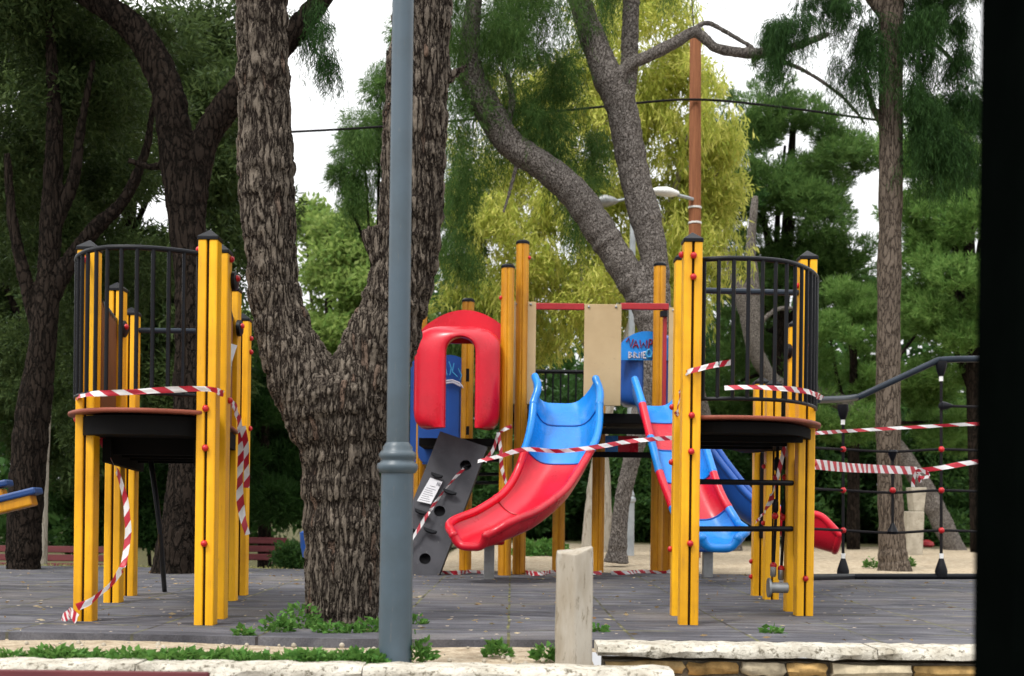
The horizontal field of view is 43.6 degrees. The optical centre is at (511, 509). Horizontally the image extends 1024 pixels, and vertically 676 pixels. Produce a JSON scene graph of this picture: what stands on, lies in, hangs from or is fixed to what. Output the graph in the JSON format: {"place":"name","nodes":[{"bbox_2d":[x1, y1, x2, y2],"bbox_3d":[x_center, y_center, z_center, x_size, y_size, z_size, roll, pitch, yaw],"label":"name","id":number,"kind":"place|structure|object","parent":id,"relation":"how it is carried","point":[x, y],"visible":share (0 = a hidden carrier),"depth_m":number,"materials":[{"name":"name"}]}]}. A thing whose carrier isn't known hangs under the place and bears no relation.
{"place":"outdoors","nodes":[
{"label":"outdoors","id":0,"kind":"place"},
{"bbox_2d":[1,562,286,568],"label":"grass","id":1,"kind":"structure","parent":0,"point":[102,565],"depth_m":12.26,"materials":[{"name":"green plant"}]},
{"bbox_2d":[68,230,253,624],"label":"play tower","id":2,"kind":"structure","parent":0,"point":[203,436],"depth_m":6.30,"materials":[{"name":"yellow paint"}]},
{"bbox_2d":[76,438,130,610],"bbox_3d":[-1.992,0.040,6.317,0.218,0.889,0.433,1,0,-7],"label":"caution tape","id":3,"kind":"object","parent":2,"relation":"hanging from","point":[91,600],"visible":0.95,"depth_m":6.33,"materials":[{"name":"plastic"}]},
{"bbox_2d":[76,386,223,399],"bbox_3d":[-1.800,-0.559,6.172,0.787,0.060,0.289,1,0,8],"label":"caution tape","id":4,"kind":"object","parent":2,"relation":"attached to","point":[177,389],"visible":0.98,"depth_m":6.06,"materials":[{"name":"multicoloured plastic"}]},
{"bbox_2d":[231,344,236,371],"bbox_3d":[-1.533,-0.774,7.017,0.018,0.271,0.080,1,0,36],"label":"paper strip","id":5,"kind":"object","parent":2,"relation":"attached to","point":[233,348],"visible":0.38,"depth_m":7.02,"materials":[{"name":"white paper"}]},
{"bbox_2d":[231,401,249,534],"bbox_3d":[-1.554,-0.244,7.203,0.086,0.792,0.425,1,0,0],"label":"caution tape","id":6,"kind":"object","parent":2,"relation":"attached to","point":[240,501],"visible":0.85,"depth_m":7.40,"materials":[{"name":"multicoloured plastic"}]},
{"bbox_2d":[239,426,249,487],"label":"caution tape","id":7,"kind":"object","parent":2,"relation":"hanging from","point":[243,432],"visible":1,"depth_m":7.37,"materials":[{"name":"multicoloured plastic"}]},
{"bbox_2d":[25,640,547,663],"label":"gravel","id":8,"kind":"structure","parent":0,"point":[449,660],"depth_m":5.49,"materials":[{"name":"stone"}]},
{"bbox_2d":[300,531,305,556],"bbox_3d":[-1.896,0.402,12.200,0.260,0.390,0.260,1,0,0],"label":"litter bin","id":9,"kind":"object","parent":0,"point":[302,543],"visible":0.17,"depth_m":12.12,"materials":[{"name":"blue plastic"}]},
{"bbox_2d":[0,565,973,647],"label":"play floor","id":10,"kind":"structure","parent":0,"point":[935,619],"depth_m":7.23,"materials":[{"name":"rubber"}]},
{"bbox_2d":[0,480,42,514],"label":"seesaw","id":11,"kind":"object","parent":10,"relation":"on","point":[18,500],"visible":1,"depth_m":8.24,"materials":[{"name":"orange paint"}]},
{"bbox_2d":[61,607,78,622],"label":"caution tape","id":12,"kind":"object","parent":10,"relation":"on","point":[71,613],"visible":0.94,"depth_m":6.21,"materials":[{"name":"plastic"}]},
{"bbox_2d":[229,622,257,635],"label":"weed","id":13,"kind":"object","parent":10,"relation":"on","point":[244,631],"visible":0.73,"depth_m":5.75,"materials":[{"name":"green plant"}]},
{"bbox_2d":[257,612,298,631],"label":"weed","id":14,"kind":"object","parent":10,"relation":"on","point":[287,624],"visible":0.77,"depth_m":5.95,"materials":[{"name":"green plant"}]},
{"bbox_2d":[275,601,325,628],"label":"weed","id":15,"kind":"object","parent":10,"relation":"on","point":[290,611],"visible":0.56,"depth_m":6.16,"materials":[{"name":"green plant"}]},
{"bbox_2d":[309,619,343,633],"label":"weed","id":16,"kind":"object","parent":10,"relation":"on","point":[324,628],"visible":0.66,"depth_m":5.94,"materials":[{"name":"green plant"}]},
{"bbox_2d":[338,620,366,632],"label":"weed","id":17,"kind":"object","parent":10,"relation":"on","point":[356,627],"visible":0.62,"depth_m":5.95,"materials":[{"name":"green plant"}]},
{"bbox_2d":[353,616,378,631],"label":"weed","id":18,"kind":"object","parent":10,"relation":"on","point":[371,621],"visible":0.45,"depth_m":6.00,"materials":[{"name":"green plant"}]},
{"bbox_2d":[412,613,429,623],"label":"weed","id":19,"kind":"object","parent":10,"relation":"on","point":[422,620],"visible":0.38,"depth_m":6.41,"materials":[{"name":"green plant"}]},
{"bbox_2d":[441,570,483,574],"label":"caution tape","id":20,"kind":"object","parent":10,"relation":"on","point":[458,572],"visible":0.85,"depth_m":11.30,"materials":[{"name":"multicoloured plastic"}]},
{"bbox_2d":[4,567,972,640],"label":"leaf litter","id":21,"kind":"object","parent":10,"relation":"on","point":[626,614],"visible":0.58,"depth_m":7.76,"materials":[{"name":"brown plant"}]},
{"bbox_2d":[525,570,601,575],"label":"caution tape","id":22,"kind":"object","parent":10,"relation":"on","point":[531,573],"visible":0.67,"depth_m":11.42,"materials":[{"name":"plastic"}]},
{"bbox_2d":[410,240,841,578],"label":"play tower","id":23,"kind":"structure","parent":10,"relation":"on","point":[537,488],"depth_m":11.31,"materials":[{"name":"red paint"}]},
{"bbox_2d":[417,478,441,503],"bbox_3d":[-0.722,-0.161,11.243,0.219,0.234,0.074,1,0,0],"label":"notice","id":24,"kind":"object","parent":23,"relation":"attached to","point":[429,491],"visible":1,"depth_m":11.24,"materials":[{"name":"white paper"}]},
{"bbox_2d":[413,468,464,538],"bbox_3d":[-0.705,0.040,11.163,0.648,0.822,0.048,1,0,-28],"label":"caution tape","id":25,"kind":"object","parent":23,"relation":"attached to","point":[423,520],"visible":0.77,"depth_m":11.15,"materials":[{"name":"plastic"}]},
{"bbox_2d":[485,425,511,461],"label":"caution tape","id":26,"kind":"object","parent":23,"relation":"attached to","point":[490,453],"visible":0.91,"depth_m":11.20,"materials":[{"name":"multicoloured plastic"}]},
{"bbox_2d":[497,432,506,483],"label":"caution tape","id":27,"kind":"object","parent":23,"relation":"hanging from","point":[501,465],"visible":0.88,"depth_m":11.15,"materials":[{"name":"multicoloured plastic"}]},
{"bbox_2d":[478,436,671,462],"bbox_3d":[0.548,-0.497,10.719,1.740,0.229,0.287,1,0,12],"label":"caution tape","id":28,"kind":"object","parent":23,"relation":"attached to","point":[576,449],"visible":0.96,"depth_m":10.68,"materials":[{"name":"multicoloured plastic"}]},
{"bbox_2d":[611,570,669,574],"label":"caution tape","id":29,"kind":"object","parent":10,"relation":"on","point":[633,572],"visible":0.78,"depth_m":11.80,"materials":[{"name":"multicoloured plastic"}]},
{"bbox_2d":[757,622,784,633],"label":"weed","id":30,"kind":"object","parent":10,"relation":"on","point":[764,629],"visible":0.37,"depth_m":6.12,"materials":[{"name":"green plant"}]},
{"bbox_2d":[814,356,976,580],"bbox_3d":[3.086,-0.333,9.976,2.670,1.940,0.897,1,0,-27],"label":"climbing net","id":31,"kind":"object","parent":10,"relation":"on","point":[941,570],"visible":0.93,"depth_m":10.18,"materials":[{"name":"black metal"}]},
{"bbox_2d":[815,459,916,473],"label":"caution tape","id":32,"kind":"object","parent":31,"relation":"attached to","point":[827,465],"visible":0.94,"depth_m":8.84,"materials":[{"name":"plastic"}]},
{"bbox_2d":[911,469,929,486],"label":"caution tape","id":33,"kind":"object","parent":31,"relation":"attached to","point":[920,477],"visible":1,"depth_m":9.98,"materials":[{"name":"plastic"}]},
{"bbox_2d":[917,459,975,472],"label":"caution tape","id":34,"kind":"object","parent":31,"relation":"attached to","point":[952,465],"visible":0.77,"depth_m":10.05,"materials":[{"name":"multicoloured plastic"}]},
{"bbox_2d":[0,518,973,664],"bbox_3d":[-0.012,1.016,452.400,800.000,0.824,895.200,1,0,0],"label":"ground","id":35,"kind":"structure","parent":0,"point":[826,562],"depth_m":14.44,"materials":[{"name":"beige sand"}]},
{"bbox_2d":[0,545,103,565],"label":"bench","id":36,"kind":"object","parent":35,"relation":"on","point":[59,549],"depth_m":16.57,"materials":[{"name":"red wood"}]},
{"bbox_2d":[0,0,146,502],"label":"pine tree","id":37,"kind":"object","parent":35,"relation":"on","point":[9,389],"visible":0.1,"depth_m":17.71,"materials":[{"name":"green plant"}]},
{"bbox_2d":[0,179,149,564],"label":"pine tree","id":38,"kind":"object","parent":35,"relation":"on","point":[12,359],"visible":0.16,"depth_m":13.41,"materials":[{"name":"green plant"}]},
{"bbox_2d":[48,454,142,554],"bbox_3d":[-6.064,0.231,18.721,1.635,2.390,1.190,1,0,0],"label":"shrub","id":39,"kind":"object","parent":35,"relation":"on","point":[66,508],"visible":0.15,"depth_m":18.56,"materials":[{"name":"green plant"}]},
{"bbox_2d":[0,0,198,569],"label":"pine tree","id":40,"kind":"object","parent":35,"relation":"on","point":[74,108],"visible":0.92,"depth_m":11.38,"materials":[{"name":"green plant"}]},
{"bbox_2d":[99,463,168,566],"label":"shrub","id":41,"kind":"object","parent":35,"relation":"on","point":[147,533],"visible":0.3,"depth_m":18.35,"materials":[{"name":"green plant"}]},
{"bbox_2d":[0,0,308,408],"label":"pine tree","id":42,"kind":"object","parent":35,"relation":"on","point":[205,66],"visible":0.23,"depth_m":16.45,"materials":[{"name":"green plant"}]},
{"bbox_2d":[0,642,391,663],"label":"ground cover","id":43,"kind":"object","parent":35,"relation":"on","point":[351,653],"visible":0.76,"depth_m":4.94,"materials":[{"name":"green plant"}]},
{"bbox_2d":[75,0,352,573],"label":"pine tree","id":44,"kind":"object","parent":35,"relation":"on","point":[184,164],"visible":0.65,"depth_m":10.88,"materials":[{"name":"brown plant"}]},
{"bbox_2d":[249,537,286,568],"bbox_3d":[-3.566,0.883,16.988,1.066,1.010,0.555,1,0,0],"label":"bench","id":45,"kind":"object","parent":35,"relation":"on","point":[261,540],"visible":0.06,"depth_m":17.17,"materials":[{"name":"red wood"}]},
{"bbox_2d":[249,346,303,568],"bbox_3d":[-3.568,-0.635,19.060,2.684,4.294,2.641,1,0,0],"label":"pine tree","id":46,"kind":"object","parent":35,"relation":"on","point":[275,477],"visible":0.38,"depth_m":18.36,"materials":[{"name":"green plant"}]},
{"bbox_2d":[267,539,304,568],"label":"shrub","id":47,"kind":"object","parent":35,"relation":"on","point":[288,555],"visible":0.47,"depth_m":15.20,"materials":[{"name":"green plant"}]},
{"bbox_2d":[241,191,438,369],"bbox_3d":[-4.504,-3.661,33.820,5.148,10.355,5.776,1,0,0],"label":"tree","id":48,"kind":"object","parent":35,"relation":"on","point":[329,267],"visible":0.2,"depth_m":33.11,"materials":[{"name":"green plant"}]},
{"bbox_2d":[235,0,466,625],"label":"pine tree","id":49,"kind":"object","parent":35,"relation":"on","point":[332,409],"visible":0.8,"depth_m":6.31,"materials":[{"name":"brown plant"}]},
{"bbox_2d":[379,399,409,554],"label":"shrub","id":50,"kind":"object","parent":35,"relation":"on","point":[380,473],"depth_m":25.37,"materials":[{"name":"green plant"}]},
{"bbox_2d":[377,0,417,662],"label":"street lamp","id":51,"kind":"object","parent":35,"relation":"on","point":[397,467],"visible":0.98,"depth_m":5.00,"materials":[{"name":"paint"}]},
{"bbox_2d":[314,2,499,449],"bbox_3d":[-1.503,-3.402,19.966,2.852,9.714,2.578,1,0,35],"label":"pine tree","id":52,"kind":"object","parent":35,"relation":"on","point":[359,147],"visible":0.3,"depth_m":19.79,"materials":[{"name":"green plant"}]},
{"bbox_2d":[411,629,440,662],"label":"weed","id":53,"kind":"object","parent":35,"relation":"on","point":[422,653],"visible":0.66,"depth_m":5.05,"materials":[{"name":"green plant"}]},
{"bbox_2d":[425,386,499,507],"bbox_3d":[-1.501,-1.000,26.706,2.425,4.170,3.084,1,0,23],"label":"shrub","id":54,"kind":"object","parent":35,"relation":"on","point":[475,436],"depth_m":26.75,"materials":[{"name":"green plant"}]},
{"bbox_2d":[0,262,965,548],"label":"woodland","id":55,"kind":"object","parent":35,"relation":"on","point":[568,364],"visible":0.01,"depth_m":42.76,"materials":[{"name":"green plant"}]},
{"bbox_2d":[480,636,514,656],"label":"weed","id":56,"kind":"object","parent":35,"relation":"on","point":[495,646],"visible":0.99,"depth_m":5.33,"materials":[{"name":"green plant"}]},
{"bbox_2d":[475,417,541,538],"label":"shrub","id":57,"kind":"object","parent":35,"relation":"on","point":[484,466],"visible":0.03,"depth_m":26.94,"materials":[{"name":"green plant"}]},
{"bbox_2d":[472,377,591,539],"bbox_3d":[0.787,-0.963,26.243,2.523,3.522,3.649,1,0,29],"label":"shrub","id":58,"kind":"object","parent":35,"relation":"on","point":[543,527],"visible":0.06,"depth_m":25.61,"materials":[{"name":"green plant"}]},
{"bbox_2d":[511,537,569,555],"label":"shrub","id":59,"kind":"object","parent":35,"relation":"on","point":[542,546],"visible":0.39,"depth_m":16.73,"materials":[{"name":"green plant"}]},
{"bbox_2d":[526,640,554,661],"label":"weed","id":60,"kind":"object","parent":35,"relation":"on","point":[537,653],"visible":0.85,"depth_m":5.19,"materials":[{"name":"green plant"}]},
{"bbox_2d":[555,546,592,664],"bbox_3d":[0.244,0.424,5.058,0.147,0.558,0.129,1,0,0],"label":"concrete post","id":61,"kind":"object","parent":35,"relation":"on","point":[574,607],"visible":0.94,"depth_m":5.01,"materials":[{"name":"beige concrete"}]},
{"bbox_2d":[537,434,619,539],"bbox_3d":[1.699,-0.282,27.354,2.541,3.455,3.076,1,0,0],"label":"shrub","id":62,"kind":"object","parent":35,"relation":"on","point":[574,528],"visible":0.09,"depth_m":26.31,"materials":[{"name":"green plant"}]},
{"bbox_2d":[428,0,759,551],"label":"gum tree","id":63,"kind":"object","parent":35,"relation":"on","point":[722,148],"visible":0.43,"depth_m":18.54,"materials":[{"name":"yellow plant"}]},
{"bbox_2d":[592,622,609,631],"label":"weed","id":64,"kind":"object","parent":35,"relation":"on","point":[603,628],"visible":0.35,"depth_m":6.10,"materials":[{"name":"green plant"}]},
{"bbox_2d":[599,194,635,555],"bbox_3d":[1.407,-1.799,17.478,0.608,4.991,0.180,1,0,0],"label":"street lamp","id":65,"kind":"object","parent":35,"relation":"on","point":[608,201],"visible":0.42,"depth_m":17.43,"materials":[{"name":"metal"}]},
{"bbox_2d":[390,0,864,563],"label":"pine tree","id":66,"kind":"object","parent":35,"relation":"on","point":[498,42],"visible":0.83,"depth_m":14.09,"materials":[{"name":"grey plant"}]},
{"bbox_2d":[609,407,650,541],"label":"shrub","id":67,"kind":"object","parent":35,"relation":"on","point":[642,508],"visible":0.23,"depth_m":24.72,"materials":[{"name":"green plant"}]},
{"bbox_2d":[653,38,701,557],"bbox_3d":[2.186,-2.761,16.911,0.753,6.996,0.218,1,0,-17],"label":"utility pole","id":68,"kind":"object","parent":35,"relation":"on","point":[694,208],"visible":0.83,"depth_m":16.93,"materials":[{"name":"brown wood"}]},
{"bbox_2d":[1,98,972,137],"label":"cable","id":69,"kind":"object","parent":68,"relation":"attached to","point":[602,106],"visible":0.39,"depth_m":16.93,"materials":[{"name":"rubber"}]},
{"bbox_2d":[701,331,742,550],"bbox_3d":[2.759,-1.422,21.521,1.965,4.462,2.318,1,0,0],"label":"pine tree","id":70,"kind":"object","parent":35,"relation":"on","point":[710,383],"visible":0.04,"depth_m":21.39,"materials":[{"name":"green plant"}]},
{"bbox_2d":[705,368,751,479],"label":"shrub","id":71,"kind":"object","parent":35,"relation":"on","point":[742,463],"visible":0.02,"depth_m":26.19,"materials":[{"name":"green plant"}]},
{"bbox_2d":[726,392,785,540],"bbox_3d":[5.356,-0.937,27.981,2.594,3.694,3.331,1,0,22],"label":"shrub","id":72,"kind":"object","parent":35,"relation":"on","point":[747,538],"visible":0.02,"depth_m":27.41,"materials":[{"name":"green plant"}]},
{"bbox_2d":[686,70,878,501],"bbox_3d":[5.336,-3.852,25.212,4.461,9.151,4.675,1,0,0],"label":"pine tree","id":73,"kind":"object","parent":35,"relation":"on","point":[797,184],"visible":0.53,"depth_m":24.19,"materials":[{"name":"green plant"}]},
{"bbox_2d":[679,185,966,549],"bbox_3d":[5.393,-2.626,23.041,4.969,7.028,2.445,1,0,0],"label":"pine tree","id":74,"kind":"object","parent":35,"relation":"on","point":[952,541],"visible":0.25,"depth_m":21.89,"materials":[{"name":"plant"}]},
{"bbox_2d":[780,403,876,523],"bbox_3d":[6.215,-0.826,26.369,2.597,3.238,3.299,1,0,42],"label":"shrub","id":75,"kind":"object","parent":35,"relation":"on","point":[825,502],"visible":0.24,"depth_m":25.68,"materials":[{"name":"green plant"}]},
{"bbox_2d":[743,0,980,571],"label":"pine tree","id":76,"kind":"object","parent":35,"relation":"on","point":[940,149],"visible":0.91,"depth_m":13.81,"materials":[{"name":"brown plant"}]},
{"bbox_2d":[861,556,877,567],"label":"weed","id":77,"kind":"object","parent":35,"relation":"on","point":[866,563],"visible":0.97,"depth_m":14.51,"materials":[{"name":"green plant"}]},
{"bbox_2d":[830,403,911,542],"bbox_3d":[7.503,-0.673,27.423,2.959,3.704,3.358,1,0,0],"label":"shrub","id":78,"kind":"object","parent":35,"relation":"on","point":[867,510],"visible":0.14,"depth_m":26.40,"materials":[{"name":"green plant"}]},
{"bbox_2d":[815,271,967,549],"bbox_3d":[6.550,-1.674,22.408,4.197,4.786,2.445,1,0,-32],"label":"pine tree","id":79,"kind":"object","parent":35,"relation":"on","point":[918,394],"visible":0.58,"depth_m":21.91,"materials":[{"name":"green plant"}]},
{"bbox_2d":[909,556,916,566],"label":"weed","id":80,"kind":"object","parent":35,"relation":"on","point":[912,563],"visible":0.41,"depth_m":14.87,"materials":[{"name":"green plant"}]},
{"bbox_2d":[904,487,926,554],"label":"stone pillar","id":81,"kind":"structure","parent":35,"relation":"on","point":[913,517],"depth_m":19.12,"materials":[{"name":"concrete"}]},
{"bbox_2d":[870,396,969,546],"bbox_3d":[8.433,-0.676,25.753,2.290,3.584,3.224,1,0,35],"label":"shrub","id":82,"kind":"object","parent":35,"relation":"on","point":[956,478],"visible":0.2,"depth_m":25.01,"materials":[{"name":"green plant"}]},
{"bbox_2d":[869,92,979,551],"bbox_3d":[7.591,-3.183,21.314,3.236,7.800,3.811,1,0,0],"label":"pine tree","id":83,"kind":"object","parent":35,"relation":"on","point":[941,260],"visible":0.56,"depth_m":20.83,"materials":[{"name":"green plant"}]},
{"bbox_2d":[952,402,969,543],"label":"shrub","id":84,"kind":"object","parent":35,"relation":"on","point":[968,516],"visible":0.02,"depth_m":26.05,"materials":[{"name":"green plant"}]},
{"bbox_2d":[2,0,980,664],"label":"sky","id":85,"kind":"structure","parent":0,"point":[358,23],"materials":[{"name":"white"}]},
{"bbox_2d":[667,233,820,624],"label":"play tower","id":86,"kind":"structure","parent":0,"point":[764,433],"depth_m":6.86,"materials":[{"name":"yellow paint"}]},
{"bbox_2d":[674,360,730,416],"bbox_3d":[1.004,-0.634,6.827,0.252,0.273,0.682,1,0,0],"label":"caution tape","id":87,"kind":"object","parent":86,"relation":"attached to","point":[708,366],"visible":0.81,"depth_m":6.53,"materials":[{"name":"multicoloured plastic"}]},
{"bbox_2d":[755,447,785,523],"bbox_3d":[1.515,-0.145,7.646,0.074,0.474,0.508,1,0,-8],"label":"caution tape","id":88,"kind":"object","parent":86,"relation":"attached to","point":[771,496],"visible":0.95,"depth_m":7.43,"materials":[{"name":"multicoloured plastic"}]},
{"bbox_2d":[724,385,822,399],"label":"caution tape","id":89,"kind":"object","parent":86,"relation":"attached to","point":[819,396],"visible":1,"depth_m":6.54,"materials":[{"name":"multicoloured plastic"}]},
{"bbox_2d":[815,422,975,434],"bbox_3d":[2.483,-0.565,9.135,3.756,0.311,0.873,1,0,-40],"label":"caution tape","id":90,"kind":"object","parent":86,"relation":"on","point":[893,428],"visible":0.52,"depth_m":9.97,"materials":[{"name":"plastic"}]},
{"bbox_2d":[923,540,933,546],"bbox_3d":[7.769,0.643,23.975,0.280,0.140,0.280,1,0,0],"label":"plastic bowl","id":91,"kind":"object","parent":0,"point":[927,543],"visible":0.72,"depth_m":23.87,"materials":[{"name":"red plastic"}]},
{"label":"pavement","id":92,"kind":"structure","parent":0,"visible":0},
{"bbox_2d":[0,669,209,675],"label":"bench","id":93,"kind":"object","parent":92,"relation":"on","point":[8,672],"visible":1,"depth_m":4.29,"materials":[{"name":"red wood"}]},
{"bbox_2d":[0,657,674,675],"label":"kerb wall","id":94,"kind":"structure","parent":92,"relation":"on","point":[222,667],"depth_m":4.75,"materials":[{"name":"stone"}]},
{"bbox_2d":[594,640,972,675],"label":"stone wall","id":95,"kind":"structure","parent":92,"relation":"on","point":[719,658],"depth_m":5.45,"materials":[{"name":"beige stone"}]},
{"bbox_2d":[973,0,1023,675],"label":"gate post","id":96,"kind":"object","parent":92,"relation":"on","point":[998,639],"visible":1,"depth_m":1.66,"materials":[{"name":"black metal"}]}
]}

